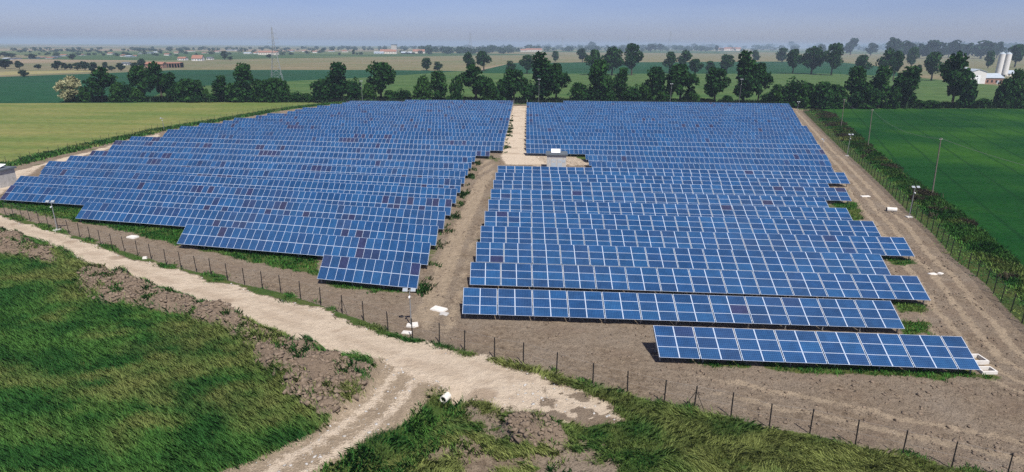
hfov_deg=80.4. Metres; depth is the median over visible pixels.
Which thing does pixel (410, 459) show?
ditch weeds
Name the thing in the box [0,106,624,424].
gravel road
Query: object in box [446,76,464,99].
shrub
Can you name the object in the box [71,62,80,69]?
field tree
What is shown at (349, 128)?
solar panel row
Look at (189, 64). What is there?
stubble field
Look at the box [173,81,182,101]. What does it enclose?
shrub
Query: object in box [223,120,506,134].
solar panel row
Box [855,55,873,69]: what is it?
field tree
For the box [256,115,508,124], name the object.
solar panel row
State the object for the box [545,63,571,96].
hedgerow tree
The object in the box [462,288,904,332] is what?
solar panel row
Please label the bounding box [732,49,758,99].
hedgerow tree
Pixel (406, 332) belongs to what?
concrete slab
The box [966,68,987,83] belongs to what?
white barn
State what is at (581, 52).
field tree
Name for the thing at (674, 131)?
solar panel row
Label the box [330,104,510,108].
solar panel row
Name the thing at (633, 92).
shrub
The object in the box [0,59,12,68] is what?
field tree
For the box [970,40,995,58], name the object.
distant tree
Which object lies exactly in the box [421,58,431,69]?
field tree
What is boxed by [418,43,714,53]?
distant woods
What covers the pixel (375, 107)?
solar panel row
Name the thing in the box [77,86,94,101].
shrub
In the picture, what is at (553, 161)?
door
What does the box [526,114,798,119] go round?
solar panel row
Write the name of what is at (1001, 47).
distant tree
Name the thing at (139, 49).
distant woods
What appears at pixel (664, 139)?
solar panel row
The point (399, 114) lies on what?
solar panel row
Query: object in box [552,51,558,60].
field tree
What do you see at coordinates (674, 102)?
solar panel row
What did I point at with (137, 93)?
shrub
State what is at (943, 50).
distant tree
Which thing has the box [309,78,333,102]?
tree
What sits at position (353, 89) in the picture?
shrub
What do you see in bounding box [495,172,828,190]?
solar panel row
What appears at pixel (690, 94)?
shrub
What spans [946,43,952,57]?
distant tree
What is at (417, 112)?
solar panel row
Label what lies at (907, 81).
hedgerow tree
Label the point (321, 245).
solar panel row
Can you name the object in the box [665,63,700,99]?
hedgerow tree
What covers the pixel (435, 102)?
solar panel row
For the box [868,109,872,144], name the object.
utility pole
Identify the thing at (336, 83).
hedgerow tree
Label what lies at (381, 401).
dirt track
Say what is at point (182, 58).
farm shed
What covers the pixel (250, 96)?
shrub
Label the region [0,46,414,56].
distant woods
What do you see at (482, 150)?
solar panel row
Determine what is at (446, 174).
solar panel row
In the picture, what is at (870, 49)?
distant tree
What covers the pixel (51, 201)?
light mast
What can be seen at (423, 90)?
shrub
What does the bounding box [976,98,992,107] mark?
shrub
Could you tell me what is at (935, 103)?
shrub
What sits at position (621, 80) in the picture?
hedgerow tree
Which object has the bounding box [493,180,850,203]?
solar panel row
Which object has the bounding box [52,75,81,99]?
flowering tree
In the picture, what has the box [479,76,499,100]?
shrub
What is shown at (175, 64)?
open barn
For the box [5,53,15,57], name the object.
field tree
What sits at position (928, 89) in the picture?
green field
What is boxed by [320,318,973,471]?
verge grass
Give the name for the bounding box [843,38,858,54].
distant tree
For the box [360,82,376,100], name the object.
shrub
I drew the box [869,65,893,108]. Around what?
hedgerow tree
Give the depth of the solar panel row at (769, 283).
63.00 m
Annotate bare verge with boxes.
[2,108,885,471]
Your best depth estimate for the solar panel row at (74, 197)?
90.42 m
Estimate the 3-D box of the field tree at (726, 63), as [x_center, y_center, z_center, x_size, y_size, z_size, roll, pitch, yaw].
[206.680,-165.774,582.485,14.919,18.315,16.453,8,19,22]
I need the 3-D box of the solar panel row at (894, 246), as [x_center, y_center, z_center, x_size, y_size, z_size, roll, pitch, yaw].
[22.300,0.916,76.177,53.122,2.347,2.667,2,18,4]
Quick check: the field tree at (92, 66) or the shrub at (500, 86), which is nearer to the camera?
the shrub at (500, 86)
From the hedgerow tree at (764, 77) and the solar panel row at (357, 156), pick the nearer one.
the solar panel row at (357, 156)
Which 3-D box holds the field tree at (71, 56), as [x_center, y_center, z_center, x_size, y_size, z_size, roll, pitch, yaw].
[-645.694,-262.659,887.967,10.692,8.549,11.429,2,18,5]
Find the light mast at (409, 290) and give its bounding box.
[402,288,415,327]
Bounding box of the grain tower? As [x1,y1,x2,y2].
[391,44,396,51]
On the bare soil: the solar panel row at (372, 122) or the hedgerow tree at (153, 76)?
the solar panel row at (372, 122)
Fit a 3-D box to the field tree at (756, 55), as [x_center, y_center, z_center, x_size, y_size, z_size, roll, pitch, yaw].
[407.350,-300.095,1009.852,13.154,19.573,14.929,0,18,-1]
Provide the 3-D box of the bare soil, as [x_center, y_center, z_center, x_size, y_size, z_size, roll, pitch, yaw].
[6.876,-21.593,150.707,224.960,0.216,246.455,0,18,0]
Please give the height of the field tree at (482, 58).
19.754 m
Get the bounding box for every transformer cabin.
[0,164,16,187]
[546,149,567,168]
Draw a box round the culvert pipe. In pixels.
[440,392,450,401]
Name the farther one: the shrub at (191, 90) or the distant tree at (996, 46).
the distant tree at (996, 46)
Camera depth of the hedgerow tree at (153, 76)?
262.74 m
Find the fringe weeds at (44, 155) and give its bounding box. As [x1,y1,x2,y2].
[0,101,345,165]
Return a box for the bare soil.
[0,104,1023,471]
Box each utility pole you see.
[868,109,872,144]
[931,138,941,192]
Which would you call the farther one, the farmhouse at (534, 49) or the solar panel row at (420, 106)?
the farmhouse at (534, 49)
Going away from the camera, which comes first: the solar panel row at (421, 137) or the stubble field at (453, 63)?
the solar panel row at (421, 137)
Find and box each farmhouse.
[145,62,166,67]
[191,55,204,60]
[258,51,278,54]
[380,49,396,53]
[526,48,541,51]
[725,47,740,50]
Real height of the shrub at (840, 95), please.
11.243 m
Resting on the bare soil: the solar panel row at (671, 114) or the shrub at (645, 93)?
the solar panel row at (671, 114)
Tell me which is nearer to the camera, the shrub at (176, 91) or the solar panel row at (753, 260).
the solar panel row at (753, 260)
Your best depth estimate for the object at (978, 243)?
88.06 m
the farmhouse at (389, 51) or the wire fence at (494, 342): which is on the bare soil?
the wire fence at (494, 342)
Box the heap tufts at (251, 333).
[0,227,618,471]
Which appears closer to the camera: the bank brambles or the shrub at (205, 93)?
the bank brambles
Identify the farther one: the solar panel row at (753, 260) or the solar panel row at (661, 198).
the solar panel row at (661, 198)
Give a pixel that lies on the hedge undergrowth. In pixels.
(906, 105)
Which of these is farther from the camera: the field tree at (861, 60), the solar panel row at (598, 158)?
the field tree at (861, 60)
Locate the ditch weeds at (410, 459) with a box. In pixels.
[313,388,467,471]
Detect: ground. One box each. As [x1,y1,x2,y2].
[0,43,1007,161]
[0,103,1023,471]
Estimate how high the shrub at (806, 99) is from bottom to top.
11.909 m
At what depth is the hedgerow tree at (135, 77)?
262.33 m
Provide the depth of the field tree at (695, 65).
514.28 m
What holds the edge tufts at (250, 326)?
on the grass ground at (438, 409)
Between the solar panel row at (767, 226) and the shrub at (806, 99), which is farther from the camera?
the shrub at (806, 99)
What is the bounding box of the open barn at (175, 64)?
[166,62,183,67]
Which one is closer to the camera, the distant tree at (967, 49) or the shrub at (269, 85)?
the shrub at (269, 85)
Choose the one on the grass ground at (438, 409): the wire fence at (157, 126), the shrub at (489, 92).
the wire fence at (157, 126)
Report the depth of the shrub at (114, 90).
260.86 m
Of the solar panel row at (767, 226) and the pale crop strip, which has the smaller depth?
the solar panel row at (767, 226)
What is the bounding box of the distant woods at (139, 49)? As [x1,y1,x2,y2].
[10,43,811,51]
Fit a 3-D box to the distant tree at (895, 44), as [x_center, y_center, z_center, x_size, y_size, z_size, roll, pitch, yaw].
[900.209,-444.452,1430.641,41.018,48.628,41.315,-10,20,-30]
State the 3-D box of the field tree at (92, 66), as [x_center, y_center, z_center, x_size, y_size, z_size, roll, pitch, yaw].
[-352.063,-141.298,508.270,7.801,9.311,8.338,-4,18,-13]
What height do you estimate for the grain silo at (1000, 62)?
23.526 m
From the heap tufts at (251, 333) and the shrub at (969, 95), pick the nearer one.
the heap tufts at (251, 333)
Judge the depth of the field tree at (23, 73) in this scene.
447.42 m
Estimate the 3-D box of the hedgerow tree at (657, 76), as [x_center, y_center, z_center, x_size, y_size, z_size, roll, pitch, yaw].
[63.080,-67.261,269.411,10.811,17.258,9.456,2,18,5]
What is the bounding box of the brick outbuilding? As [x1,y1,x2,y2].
[985,73,1004,83]
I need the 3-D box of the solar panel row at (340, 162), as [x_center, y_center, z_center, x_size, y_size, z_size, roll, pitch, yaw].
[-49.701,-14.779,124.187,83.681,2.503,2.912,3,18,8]
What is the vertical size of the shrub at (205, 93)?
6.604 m
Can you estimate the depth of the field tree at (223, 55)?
936.75 m
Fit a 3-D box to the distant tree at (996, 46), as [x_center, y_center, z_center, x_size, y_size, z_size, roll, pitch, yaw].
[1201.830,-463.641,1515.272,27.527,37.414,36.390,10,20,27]
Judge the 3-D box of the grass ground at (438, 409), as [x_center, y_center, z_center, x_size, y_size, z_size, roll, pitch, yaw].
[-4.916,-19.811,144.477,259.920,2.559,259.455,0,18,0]
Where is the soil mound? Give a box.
[0,230,567,446]
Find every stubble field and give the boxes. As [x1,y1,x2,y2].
[0,59,252,75]
[182,53,1023,85]
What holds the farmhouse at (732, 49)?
on the ground at (98, 57)
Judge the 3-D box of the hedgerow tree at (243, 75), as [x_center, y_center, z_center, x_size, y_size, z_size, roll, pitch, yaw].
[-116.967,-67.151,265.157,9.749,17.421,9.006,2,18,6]
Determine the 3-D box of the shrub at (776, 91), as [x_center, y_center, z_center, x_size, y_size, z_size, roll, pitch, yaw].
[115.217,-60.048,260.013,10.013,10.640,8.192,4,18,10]
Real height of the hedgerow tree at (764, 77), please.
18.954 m
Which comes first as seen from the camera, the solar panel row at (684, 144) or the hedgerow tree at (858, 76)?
the solar panel row at (684, 144)
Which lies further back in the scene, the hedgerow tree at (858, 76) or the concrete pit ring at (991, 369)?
the hedgerow tree at (858, 76)
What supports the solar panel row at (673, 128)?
on the bare soil
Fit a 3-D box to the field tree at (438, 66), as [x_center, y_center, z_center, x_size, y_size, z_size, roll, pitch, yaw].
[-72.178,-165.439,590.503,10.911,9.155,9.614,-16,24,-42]
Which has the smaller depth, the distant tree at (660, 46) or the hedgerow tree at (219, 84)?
the hedgerow tree at (219, 84)
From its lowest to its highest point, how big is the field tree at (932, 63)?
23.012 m
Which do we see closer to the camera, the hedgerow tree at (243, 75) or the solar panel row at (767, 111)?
the solar panel row at (767, 111)
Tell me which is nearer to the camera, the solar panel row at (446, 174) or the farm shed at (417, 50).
the solar panel row at (446, 174)
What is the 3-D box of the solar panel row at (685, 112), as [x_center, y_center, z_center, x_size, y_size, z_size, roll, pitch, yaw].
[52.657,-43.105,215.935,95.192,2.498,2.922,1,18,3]
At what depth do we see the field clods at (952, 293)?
50.78 m
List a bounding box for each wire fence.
[2,202,1013,471]
[4,99,330,161]
[803,108,1023,322]
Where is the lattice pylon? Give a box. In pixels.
[268,26,283,80]
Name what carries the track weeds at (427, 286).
on the bare soil
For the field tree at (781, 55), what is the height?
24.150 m
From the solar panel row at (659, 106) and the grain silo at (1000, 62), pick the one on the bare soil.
the solar panel row at (659, 106)
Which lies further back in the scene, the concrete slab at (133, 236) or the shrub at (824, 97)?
the shrub at (824, 97)
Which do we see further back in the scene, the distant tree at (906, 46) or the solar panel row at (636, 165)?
the distant tree at (906, 46)
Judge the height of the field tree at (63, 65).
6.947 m
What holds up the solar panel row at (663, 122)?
on the bare soil
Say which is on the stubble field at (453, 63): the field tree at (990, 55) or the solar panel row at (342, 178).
the field tree at (990, 55)
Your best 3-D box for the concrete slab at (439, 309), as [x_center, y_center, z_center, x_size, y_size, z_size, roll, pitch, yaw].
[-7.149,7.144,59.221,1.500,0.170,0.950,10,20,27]
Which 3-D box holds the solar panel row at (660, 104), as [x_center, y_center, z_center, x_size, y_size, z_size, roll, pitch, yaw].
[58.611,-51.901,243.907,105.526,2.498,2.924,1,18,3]
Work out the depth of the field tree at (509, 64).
543.05 m
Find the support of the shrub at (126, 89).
on the green field at (27, 89)
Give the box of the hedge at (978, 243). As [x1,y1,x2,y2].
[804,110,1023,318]
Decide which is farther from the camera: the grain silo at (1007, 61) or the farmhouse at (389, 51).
the farmhouse at (389, 51)
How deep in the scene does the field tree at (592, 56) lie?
519.89 m
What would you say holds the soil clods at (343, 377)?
on the soil mound
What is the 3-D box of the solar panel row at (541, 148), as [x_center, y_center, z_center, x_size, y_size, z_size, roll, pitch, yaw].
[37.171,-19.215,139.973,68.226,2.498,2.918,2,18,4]
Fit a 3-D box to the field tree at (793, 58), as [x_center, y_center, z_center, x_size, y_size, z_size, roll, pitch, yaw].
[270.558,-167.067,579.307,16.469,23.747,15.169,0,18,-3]
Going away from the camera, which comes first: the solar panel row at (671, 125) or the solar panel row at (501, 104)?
the solar panel row at (671, 125)
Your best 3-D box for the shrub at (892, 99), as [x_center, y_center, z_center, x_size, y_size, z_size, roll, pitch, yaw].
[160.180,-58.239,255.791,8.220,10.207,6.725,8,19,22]
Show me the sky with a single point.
(517, 23)
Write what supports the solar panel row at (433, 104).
on the bare soil
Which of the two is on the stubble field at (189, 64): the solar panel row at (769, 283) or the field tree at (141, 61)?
the field tree at (141, 61)
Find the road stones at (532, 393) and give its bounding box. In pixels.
[6,218,615,471]
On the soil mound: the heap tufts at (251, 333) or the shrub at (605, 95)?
the heap tufts at (251, 333)
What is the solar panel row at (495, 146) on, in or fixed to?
on the bare soil
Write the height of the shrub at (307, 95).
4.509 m
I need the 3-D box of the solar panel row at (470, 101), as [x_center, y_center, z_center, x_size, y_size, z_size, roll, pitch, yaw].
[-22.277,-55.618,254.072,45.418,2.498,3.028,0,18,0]
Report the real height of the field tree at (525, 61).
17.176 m
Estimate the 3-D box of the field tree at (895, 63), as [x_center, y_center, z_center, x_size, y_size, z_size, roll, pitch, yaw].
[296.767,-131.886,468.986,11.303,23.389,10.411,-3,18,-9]
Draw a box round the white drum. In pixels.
[886,207,896,211]
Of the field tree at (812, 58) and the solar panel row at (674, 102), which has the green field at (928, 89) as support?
the field tree at (812, 58)
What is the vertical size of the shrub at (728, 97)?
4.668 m
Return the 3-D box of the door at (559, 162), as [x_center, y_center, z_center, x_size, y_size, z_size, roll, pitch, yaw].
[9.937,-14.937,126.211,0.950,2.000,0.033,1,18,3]
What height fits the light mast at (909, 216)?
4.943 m
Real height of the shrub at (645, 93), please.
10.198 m
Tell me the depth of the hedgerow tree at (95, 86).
258.73 m
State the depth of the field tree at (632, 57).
523.65 m
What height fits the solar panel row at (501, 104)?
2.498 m
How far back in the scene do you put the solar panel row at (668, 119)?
195.48 m
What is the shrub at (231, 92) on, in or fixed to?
on the green field at (928, 89)
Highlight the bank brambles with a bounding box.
[809,109,1018,279]
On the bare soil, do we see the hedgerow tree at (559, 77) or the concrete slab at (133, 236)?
the concrete slab at (133, 236)
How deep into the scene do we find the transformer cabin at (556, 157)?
126.15 m
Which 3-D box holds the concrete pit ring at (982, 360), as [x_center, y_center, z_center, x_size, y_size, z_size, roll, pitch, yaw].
[38.402,10.202,50.166,1.320,0.340,1.240,0,18,-1]
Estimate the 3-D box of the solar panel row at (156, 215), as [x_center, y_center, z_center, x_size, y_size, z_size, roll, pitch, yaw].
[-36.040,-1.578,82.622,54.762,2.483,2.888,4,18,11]
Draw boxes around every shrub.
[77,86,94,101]
[108,81,124,101]
[118,81,133,102]
[129,87,145,102]
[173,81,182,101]
[174,78,204,102]
[202,88,208,101]
[208,93,220,101]
[223,82,246,102]
[246,89,257,101]
[250,78,265,102]
[259,77,282,102]
[275,78,291,102]
[289,91,302,101]
[301,93,312,101]
[343,77,361,101]
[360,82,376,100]
[384,90,400,100]
[396,88,411,101]
[412,74,432,99]
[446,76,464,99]
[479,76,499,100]
[495,78,511,99]
[519,80,535,102]
[567,82,588,100]
[585,84,600,100]
[598,85,617,100]
[626,84,642,101]
[638,82,655,101]
[655,84,675,101]
[681,88,700,101]
[721,95,732,101]
[759,92,772,101]
[768,84,787,102]
[781,76,808,107]
[796,82,816,108]
[810,81,837,108]
[830,84,851,108]
[853,80,880,108]
[879,86,902,108]
[912,99,932,107]
[925,100,941,108]
[956,73,978,107]
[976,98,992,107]
[991,77,1017,107]
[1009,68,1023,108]
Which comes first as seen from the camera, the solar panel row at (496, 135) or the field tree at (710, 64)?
the solar panel row at (496, 135)
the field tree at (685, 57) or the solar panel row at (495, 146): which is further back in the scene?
the field tree at (685, 57)
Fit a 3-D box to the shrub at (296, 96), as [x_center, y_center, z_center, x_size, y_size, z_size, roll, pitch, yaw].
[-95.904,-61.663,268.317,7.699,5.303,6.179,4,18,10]
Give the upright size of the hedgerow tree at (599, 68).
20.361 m
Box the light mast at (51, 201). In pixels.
[45,200,57,230]
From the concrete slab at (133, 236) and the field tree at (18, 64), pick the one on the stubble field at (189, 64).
the field tree at (18, 64)
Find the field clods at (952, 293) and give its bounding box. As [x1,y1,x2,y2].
[0,165,1023,471]
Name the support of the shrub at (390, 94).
on the green field at (928, 89)
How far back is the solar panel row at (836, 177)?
115.11 m
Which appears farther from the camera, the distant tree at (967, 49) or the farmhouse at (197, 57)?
the distant tree at (967, 49)
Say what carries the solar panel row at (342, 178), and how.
on the bare soil
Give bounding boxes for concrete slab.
[126,235,138,238]
[401,330,411,333]
[430,305,447,312]
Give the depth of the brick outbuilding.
438.44 m
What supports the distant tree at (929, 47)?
on the stubble field at (453, 63)
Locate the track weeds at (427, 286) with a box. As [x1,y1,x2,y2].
[416,115,513,296]
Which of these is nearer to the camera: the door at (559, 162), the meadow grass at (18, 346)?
the meadow grass at (18, 346)
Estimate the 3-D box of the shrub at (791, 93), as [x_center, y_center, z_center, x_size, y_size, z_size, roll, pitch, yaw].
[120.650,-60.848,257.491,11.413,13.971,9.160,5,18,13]
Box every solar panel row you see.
[0,185,445,232]
[13,176,451,216]
[38,168,456,206]
[41,161,461,192]
[66,155,465,186]
[76,202,438,248]
[89,150,468,176]
[108,145,471,170]
[113,140,475,161]
[129,136,489,158]
[163,133,502,150]
[166,129,503,146]
[177,224,430,267]
[179,126,504,141]
[199,123,505,137]
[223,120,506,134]
[233,118,507,130]
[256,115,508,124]
[267,113,508,124]
[287,111,509,119]
[295,109,509,117]
[303,107,510,113]
[317,105,510,114]
[317,255,420,288]
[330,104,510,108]
[342,103,511,110]
[346,102,511,105]
[350,101,512,105]
[405,100,512,102]
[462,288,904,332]
[470,262,929,303]
[476,242,890,276]
[480,226,913,259]
[484,211,880,237]
[488,199,852,221]
[491,189,828,209]
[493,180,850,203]
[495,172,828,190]
[498,166,849,186]
[526,109,795,114]
[526,112,796,116]
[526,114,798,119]
[526,116,799,122]
[526,119,801,125]
[526,122,807,129]
[526,125,809,133]
[526,128,812,135]
[526,131,814,139]
[526,135,817,145]
[526,139,820,149]
[526,144,825,156]
[527,102,790,106]
[527,104,791,108]
[527,106,792,110]
[527,108,793,112]
[563,101,788,104]
[585,150,831,165]
[588,155,833,171]
[591,162,832,175]
[653,325,980,373]
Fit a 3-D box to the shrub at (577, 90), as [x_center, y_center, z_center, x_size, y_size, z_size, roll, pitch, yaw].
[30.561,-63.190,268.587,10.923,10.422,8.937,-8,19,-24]
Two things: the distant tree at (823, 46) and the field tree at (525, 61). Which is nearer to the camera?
the field tree at (525, 61)
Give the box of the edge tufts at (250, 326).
[0,221,834,471]
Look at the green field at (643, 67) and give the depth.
687.17 m
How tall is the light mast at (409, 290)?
3.828 m
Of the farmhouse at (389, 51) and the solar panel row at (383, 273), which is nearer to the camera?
the solar panel row at (383, 273)
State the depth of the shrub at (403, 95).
267.61 m
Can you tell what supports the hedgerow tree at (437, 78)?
on the green field at (928, 89)
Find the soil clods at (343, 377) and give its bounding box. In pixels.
[0,226,563,447]
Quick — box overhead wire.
[868,110,1021,164]
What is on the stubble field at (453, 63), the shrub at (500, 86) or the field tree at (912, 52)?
the field tree at (912, 52)
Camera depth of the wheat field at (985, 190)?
148.68 m
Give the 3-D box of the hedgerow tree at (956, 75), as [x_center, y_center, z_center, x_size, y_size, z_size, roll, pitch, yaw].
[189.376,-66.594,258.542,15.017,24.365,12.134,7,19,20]
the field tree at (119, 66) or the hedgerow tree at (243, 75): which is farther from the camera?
the field tree at (119, 66)
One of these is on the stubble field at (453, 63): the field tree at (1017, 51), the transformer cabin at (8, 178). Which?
the field tree at (1017, 51)
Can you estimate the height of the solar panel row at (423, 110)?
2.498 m
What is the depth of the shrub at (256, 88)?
264.43 m
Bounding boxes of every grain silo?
[995,50,1005,73]
[1001,52,1011,75]
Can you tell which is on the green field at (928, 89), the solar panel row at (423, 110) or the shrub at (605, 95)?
the shrub at (605, 95)
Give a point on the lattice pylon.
(273, 54)
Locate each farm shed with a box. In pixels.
[177,57,187,59]
[413,49,424,52]
[1002,70,1014,75]
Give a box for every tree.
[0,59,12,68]
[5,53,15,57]
[14,60,23,68]
[17,70,29,76]
[51,61,60,69]
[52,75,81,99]
[60,63,66,68]
[67,54,75,59]
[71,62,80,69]
[78,61,89,69]
[82,66,118,101]
[87,62,96,71]
[115,63,125,69]
[126,64,154,94]
[137,58,145,66]
[142,61,166,96]
[164,71,176,100]
[211,75,226,101]
[220,51,227,59]
[233,62,253,101]
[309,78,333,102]
[325,61,347,98]
[365,60,395,96]
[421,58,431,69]
[429,70,447,98]
[434,61,442,70]
[458,63,487,99]
[463,52,475,65]
[475,51,491,70]
[502,68,527,99]
[505,61,516,69]
[518,55,533,73]
[531,51,553,96]
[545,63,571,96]
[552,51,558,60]
[576,48,587,61]
[584,49,600,66]
[588,58,616,94]
[600,46,624,74]
[612,67,628,98]
[624,43,644,74]
[645,44,657,51]
[645,66,665,95]
[657,43,664,50]
[662,51,676,72]
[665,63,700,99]
[676,50,692,63]
[688,59,703,73]
[703,67,730,102]
[704,61,714,70]
[719,54,735,70]
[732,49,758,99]
[752,50,760,59]
[752,62,773,99]
[776,47,787,61]
[786,49,802,73]
[799,45,825,73]
[818,44,826,51]
[822,42,843,74]
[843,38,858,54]
[844,65,866,108]
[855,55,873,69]
[864,43,878,54]
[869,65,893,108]
[875,47,894,66]
[885,37,903,50]
[888,50,905,80]
[890,65,922,107]
[901,40,912,55]
[906,47,919,64]
[919,40,941,55]
[923,51,944,80]
[934,42,948,54]
[939,50,977,102]
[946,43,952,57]
[948,40,964,55]
[963,43,973,56]
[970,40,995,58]
[984,50,995,67]
[985,43,998,54]
[996,41,1006,57]
[1008,44,1023,66]
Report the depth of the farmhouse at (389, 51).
1596.24 m
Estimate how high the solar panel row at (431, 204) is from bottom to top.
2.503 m
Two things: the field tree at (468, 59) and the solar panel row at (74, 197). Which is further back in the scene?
the field tree at (468, 59)
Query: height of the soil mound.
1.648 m
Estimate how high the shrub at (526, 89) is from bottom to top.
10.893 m
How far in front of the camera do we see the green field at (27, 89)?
432.44 m
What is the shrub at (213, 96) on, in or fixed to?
on the green field at (928, 89)
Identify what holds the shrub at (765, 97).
on the green field at (928, 89)
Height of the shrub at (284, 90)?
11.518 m
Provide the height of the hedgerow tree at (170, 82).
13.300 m
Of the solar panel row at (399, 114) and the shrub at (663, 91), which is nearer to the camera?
the solar panel row at (399, 114)
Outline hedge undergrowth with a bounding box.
[64,94,1023,108]
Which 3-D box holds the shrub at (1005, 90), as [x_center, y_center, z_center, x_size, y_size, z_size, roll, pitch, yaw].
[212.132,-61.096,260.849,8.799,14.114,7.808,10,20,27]
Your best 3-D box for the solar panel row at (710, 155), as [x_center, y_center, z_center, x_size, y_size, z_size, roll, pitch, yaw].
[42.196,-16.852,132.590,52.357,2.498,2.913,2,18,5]
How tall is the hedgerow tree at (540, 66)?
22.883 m
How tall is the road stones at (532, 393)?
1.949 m
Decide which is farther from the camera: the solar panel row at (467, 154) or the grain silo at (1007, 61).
the grain silo at (1007, 61)
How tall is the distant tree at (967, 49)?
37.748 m
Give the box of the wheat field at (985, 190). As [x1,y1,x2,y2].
[819,109,1023,265]
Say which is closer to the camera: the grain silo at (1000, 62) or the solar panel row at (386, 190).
the solar panel row at (386, 190)
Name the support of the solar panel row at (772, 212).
on the bare soil
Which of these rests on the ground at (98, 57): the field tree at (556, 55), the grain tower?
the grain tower
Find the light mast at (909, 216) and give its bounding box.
[905,186,919,217]
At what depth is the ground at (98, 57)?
1820.55 m
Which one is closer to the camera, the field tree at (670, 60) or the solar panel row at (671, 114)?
the solar panel row at (671, 114)
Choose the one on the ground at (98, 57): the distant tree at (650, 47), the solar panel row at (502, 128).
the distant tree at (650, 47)
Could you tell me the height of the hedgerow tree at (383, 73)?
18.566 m
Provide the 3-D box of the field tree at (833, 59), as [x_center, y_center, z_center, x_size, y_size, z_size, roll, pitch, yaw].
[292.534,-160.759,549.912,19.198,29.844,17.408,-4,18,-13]
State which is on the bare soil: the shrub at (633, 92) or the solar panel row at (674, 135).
the solar panel row at (674, 135)
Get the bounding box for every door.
[551,159,555,166]
[557,160,561,166]
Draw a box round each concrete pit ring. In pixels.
[972,354,989,364]
[977,366,997,374]
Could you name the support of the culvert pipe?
in the grass ground at (438, 409)
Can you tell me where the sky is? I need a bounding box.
[0,0,1023,48]
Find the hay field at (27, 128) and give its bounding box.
[0,102,329,162]
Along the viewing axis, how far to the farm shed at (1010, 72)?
556.98 m
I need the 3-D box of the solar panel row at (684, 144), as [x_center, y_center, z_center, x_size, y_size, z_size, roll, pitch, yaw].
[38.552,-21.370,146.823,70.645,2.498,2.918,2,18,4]
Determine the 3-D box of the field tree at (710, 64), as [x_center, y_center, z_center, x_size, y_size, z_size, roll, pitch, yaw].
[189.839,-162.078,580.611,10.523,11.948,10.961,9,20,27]
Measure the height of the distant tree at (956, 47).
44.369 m
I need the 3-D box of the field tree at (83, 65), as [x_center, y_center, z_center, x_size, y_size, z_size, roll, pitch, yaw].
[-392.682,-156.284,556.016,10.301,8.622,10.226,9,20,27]
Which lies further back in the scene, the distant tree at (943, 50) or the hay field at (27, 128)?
the distant tree at (943, 50)
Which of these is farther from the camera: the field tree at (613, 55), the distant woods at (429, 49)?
the distant woods at (429, 49)
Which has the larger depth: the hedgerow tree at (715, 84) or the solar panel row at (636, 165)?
the hedgerow tree at (715, 84)
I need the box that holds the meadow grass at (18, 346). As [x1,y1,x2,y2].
[0,228,351,471]
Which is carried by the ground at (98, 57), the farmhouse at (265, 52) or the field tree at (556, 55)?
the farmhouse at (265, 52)
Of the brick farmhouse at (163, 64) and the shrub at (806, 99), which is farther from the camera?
the brick farmhouse at (163, 64)
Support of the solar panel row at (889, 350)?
on the bare soil
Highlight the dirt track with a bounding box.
[221,358,448,471]
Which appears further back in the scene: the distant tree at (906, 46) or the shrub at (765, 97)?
the distant tree at (906, 46)
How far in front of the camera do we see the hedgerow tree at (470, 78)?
264.53 m
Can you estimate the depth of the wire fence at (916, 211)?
91.75 m
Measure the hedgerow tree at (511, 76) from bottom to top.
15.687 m
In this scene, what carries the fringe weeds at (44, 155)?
on the bare soil
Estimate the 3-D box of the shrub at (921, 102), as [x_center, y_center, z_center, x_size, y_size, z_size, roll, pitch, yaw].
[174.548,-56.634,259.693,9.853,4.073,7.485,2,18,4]
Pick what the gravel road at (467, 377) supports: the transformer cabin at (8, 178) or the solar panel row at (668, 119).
the transformer cabin at (8, 178)
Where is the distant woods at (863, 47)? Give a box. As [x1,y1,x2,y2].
[691,41,1023,52]
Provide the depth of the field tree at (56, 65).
561.44 m
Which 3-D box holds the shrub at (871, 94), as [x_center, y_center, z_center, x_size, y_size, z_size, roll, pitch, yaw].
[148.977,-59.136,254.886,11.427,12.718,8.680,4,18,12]
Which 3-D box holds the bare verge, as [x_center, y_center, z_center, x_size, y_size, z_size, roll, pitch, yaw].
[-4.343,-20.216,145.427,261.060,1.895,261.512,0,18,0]
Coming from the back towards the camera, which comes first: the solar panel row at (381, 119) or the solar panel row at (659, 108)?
the solar panel row at (659, 108)
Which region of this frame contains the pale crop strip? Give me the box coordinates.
[0,70,90,74]
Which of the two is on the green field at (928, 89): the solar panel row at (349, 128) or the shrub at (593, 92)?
the shrub at (593, 92)
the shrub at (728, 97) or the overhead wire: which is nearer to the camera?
the overhead wire
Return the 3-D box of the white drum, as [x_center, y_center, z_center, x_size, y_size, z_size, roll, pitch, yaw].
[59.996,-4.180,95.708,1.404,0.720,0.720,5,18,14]
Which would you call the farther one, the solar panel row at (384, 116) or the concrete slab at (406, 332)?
the solar panel row at (384, 116)
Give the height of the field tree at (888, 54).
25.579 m
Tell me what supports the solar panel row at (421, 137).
on the bare soil
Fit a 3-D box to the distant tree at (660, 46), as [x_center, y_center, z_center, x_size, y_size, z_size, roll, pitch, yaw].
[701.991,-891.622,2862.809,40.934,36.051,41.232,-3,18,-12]
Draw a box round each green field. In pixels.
[0,70,455,102]
[137,71,1022,109]
[480,61,897,75]

